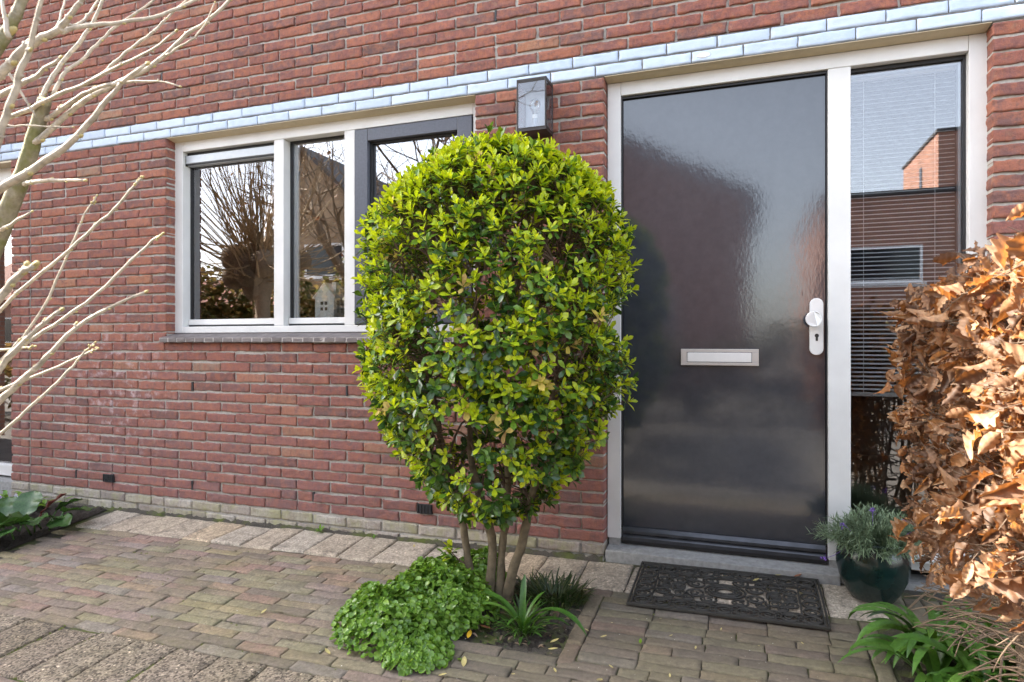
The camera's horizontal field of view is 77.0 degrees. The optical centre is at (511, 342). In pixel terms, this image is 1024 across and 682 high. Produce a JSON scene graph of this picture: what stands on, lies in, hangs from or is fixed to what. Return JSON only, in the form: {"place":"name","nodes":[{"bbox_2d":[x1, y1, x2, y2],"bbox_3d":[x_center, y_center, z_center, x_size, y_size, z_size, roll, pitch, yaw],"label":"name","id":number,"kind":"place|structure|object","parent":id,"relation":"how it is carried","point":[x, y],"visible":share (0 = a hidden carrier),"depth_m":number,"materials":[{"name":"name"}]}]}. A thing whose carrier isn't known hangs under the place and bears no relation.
{"place":"outdoors","nodes":[
{"label":"outdoors","id":0,"kind":"place"},
{"bbox_2d":[0,503,106,551],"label":"flower bed","id":1,"kind":"object","parent":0,"point":[23,536],"visible":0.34,"depth_m":3.79,"materials":[{"name":"soil"}]},
{"bbox_2d":[0,490,73,509],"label":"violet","id":2,"kind":"object","parent":1,"relation":"on","point":[42,503],"visible":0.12,"depth_m":4.13,"materials":[{"name":"green plant"}]},
{"bbox_2d":[0,491,92,539],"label":"bergenia","id":3,"kind":"object","parent":1,"relation":"on","point":[19,509],"visible":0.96,"depth_m":3.77,"materials":[{"name":"green plant"}]},
{"bbox_2d":[0,613,353,681],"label":"gravel slab path","id":4,"kind":"structure","parent":0,"point":[103,657],"depth_m":2.29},
{"bbox_2d":[1,532,829,681],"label":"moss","id":5,"kind":"object","parent":4,"relation":"on","point":[64,625],"visible":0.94,"depth_m":2.43,"materials":[{"name":"green plant"}]},
{"bbox_2d":[313,282,344,317],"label":"house ornament","id":6,"kind":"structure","parent":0,"point":[329,298],"depth_m":3.78,"materials":[{"name":"white ceramic"}]},
{"bbox_2d":[0,497,1016,681],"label":"joint sand","id":7,"kind":"structure","parent":0,"point":[900,668],"depth_m":2.43,"materials":[{"name":"sand"}]},
{"bbox_2d":[41,500,602,561],"bbox_3d":[-1.497,1.041,3.707,4.080,0.074,0.039,0,0,20],"label":"foot joint","id":8,"kind":"object","parent":7,"relation":"on","point":[581,556],"visible":0.73,"depth_m":3.49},
{"bbox_2d":[76,510,888,621],"bbox_3d":[-0.538,1.063,3.208,4.223,0.110,0.286,0,0,20],"label":"slab border","id":9,"kind":"object","parent":7,"relation":"on","point":[842,602],"visible":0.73,"depth_m":3.24,"materials":[{"name":"concrete"}]},
{"bbox_2d":[314,524,324,532],"bbox_3d":[-1.053,1.017,3.510,0.052,0.045,0.065,0,0,-4],"label":"weed","id":10,"kind":"object","parent":9,"relation":"on","point":[320,529],"visible":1,"depth_m":3.52,"materials":[{"name":"green plant"}]},
{"bbox_2d":[836,533,911,604],"bbox_3d":[1.435,0.896,2.561,0.264,0.238,0.264,0,0,20],"label":"plant pot","id":11,"kind":"object","parent":9,"relation":"on","point":[869,579],"visible":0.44,"depth_m":2.46,"materials":[{"name":"green ceramic"}]},
{"bbox_2d":[806,502,935,566],"bbox_3d":[1.430,0.749,2.537,0.484,0.221,0.405,0,0,20],"label":"lavender","id":12,"kind":"object","parent":11,"relation":"in","point":[865,530],"visible":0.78,"depth_m":2.52,"materials":[{"name":"plant"}]},
{"bbox_2d":[0,528,1018,681],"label":"brick paving","id":13,"kind":"structure","parent":0,"point":[285,581],"depth_m":2.51,"materials":[{"name":"brick"}]},
{"bbox_2d":[10,515,860,681],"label":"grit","id":14,"kind":"object","parent":13,"relation":"on","point":[373,579],"visible":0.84,"depth_m":2.53,"materials":[{"name":"grey gravel"}]},
{"bbox_2d":[461,656,466,665],"bbox_3d":[-0.164,1.091,2.201,0.019,0.014,0.045,0,0,1],"label":"fallen leaf","id":15,"kind":"object","parent":13,"relation":"on","point":[463,661],"visible":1,"depth_m":2.20,"materials":[{"name":"yellow plant"}]},
{"bbox_2d":[384,587,581,656],"bbox_3d":[-0.104,1.083,2.587,0.738,0.065,0.530,0,0,20],"label":"planting pit","id":16,"kind":"object","parent":13,"relation":"on","point":[535,640],"visible":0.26,"depth_m":2.38,"materials":[{"name":"soil"}]},
{"bbox_2d":[329,546,506,676],"bbox_3d":[-0.353,0.990,2.532,0.604,0.254,0.742,0,0,20],"label":"ground cover plant","id":17,"kind":"object","parent":16,"relation":"on","point":[411,615],"visible":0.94,"depth_m":2.37,"materials":[{"name":"green plant"}]},
{"bbox_2d":[351,121,643,605],"bbox_3d":[-0.089,0.127,2.646,1.214,1.972,0.987,0,0,20],"label":"evergreen bush","id":18,"kind":"object","parent":16,"relation":"on","point":[571,196],"visible":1,"depth_m":2.36,"materials":[{"name":"green plant"}]},
{"bbox_2d":[467,582,581,653],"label":"leaf litter","id":19,"kind":"object","parent":16,"relation":"on","point":[547,632],"visible":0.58,"depth_m":2.42,"materials":[{"name":"brown plant"}]},
{"bbox_2d":[476,574,586,645],"bbox_3d":[0.034,0.990,2.383,0.455,0.205,0.343,0,0,1],"label":"strap leaf plant","id":20,"kind":"object","parent":16,"relation":"on","point":[522,617],"visible":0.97,"depth_m":2.41,"materials":[{"name":"green plant"}]},
{"bbox_2d":[509,566,597,609],"bbox_3d":[0.164,1.014,2.639,0.385,0.119,0.321,0,0,20],"label":"dark grass tuft","id":21,"kind":"object","parent":16,"relation":"on","point":[565,592],"visible":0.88,"depth_m":2.66,"materials":[{"name":"green plant"}]},
{"bbox_2d":[626,561,830,630],"bbox_3d":[0.873,1.022,2.637,0.737,0.051,0.418,0,0,20],"label":"door mat","id":22,"kind":"object","parent":13,"relation":"on","point":[775,596],"depth_m":2.61,"materials":[{"name":"rubber"}]},
{"bbox_2d":[826,454,946,574],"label":"ground","id":23,"kind":"structure","parent":0,"point":[877,480],"depth_m":4.63,"materials":[{"name":"black soil"}]},
{"bbox_2d":[0,0,231,435],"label":"bare tree","id":24,"kind":"object","parent":23,"relation":"on","point":[15,186],"visible":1,"depth_m":1.30,"materials":[{"name":"beige plant"}]},
{"bbox_2d":[0,0,1023,596],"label":"brick house","id":25,"kind":"structure","parent":23,"relation":"on","point":[268,150],"depth_m":3.44,"materials":[{"name":"brick"}]},
{"bbox_2d":[0,167,12,475],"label":"garden door","id":26,"kind":"structure","parent":25,"relation":"in","point":[6,445],"depth_m":4.66,"materials":[{"name":"white paint"}]},
{"bbox_2d":[175,103,475,332],"bbox_3d":[-1.120,-0.651,3.709,2.077,1.189,0.103,0,0,20],"label":"window","id":27,"kind":"structure","parent":25,"relation":"in","point":[230,191],"depth_m":3.87,"materials":[{"name":"white paint"}]},
{"bbox_2d":[517,76,552,138],"bbox_3d":[0.111,-1.117,3.078,0.146,0.248,0.126,0,0,20],"label":"wall lamp","id":28,"kind":"object","parent":25,"relation":"attached to","point":[534,106],"visible":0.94,"depth_m":3.08,"materials":[{"name":"grey glass"}]},
{"bbox_2d":[622,75,825,560],"bbox_3d":[0.949,-0.110,2.947,0.882,2.112,0.112,0,0,20],"label":"front door","id":29,"kind":"structure","parent":25,"relation":"in","point":[724,188],"depth_m":2.94,"materials":[{"name":"black paint"}]},
{"bbox_2d":[851,66,955,396],"bbox_3d":[1.676,-0.465,2.772,0.400,1.400,0.022,0,0,20],"label":"venetian blind","id":30,"kind":"object","parent":25,"relation":"hanging from","point":[889,394],"visible":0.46,"depth_m":2.79,"materials":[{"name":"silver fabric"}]},
{"bbox_2d":[900,656,1016,681],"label":"flower bed","id":31,"kind":"object","parent":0,"point":[907,679],"visible":0.12,"depth_m":2.06,"materials":[{"name":"soil"}]},
{"bbox_2d":[839,595,1023,681],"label":"broad strap plant","id":32,"kind":"object","parent":31,"relation":"on","point":[937,659],"visible":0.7,"depth_m":2.00,"materials":[{"name":"green plant"}]},
{"bbox_2d":[874,202,1023,681],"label":"beech hedge","id":33,"kind":"object","parent":31,"relation":"on","point":[971,368],"visible":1,"depth_m":1.45,"materials":[{"name":"brown plant"}]}
]}

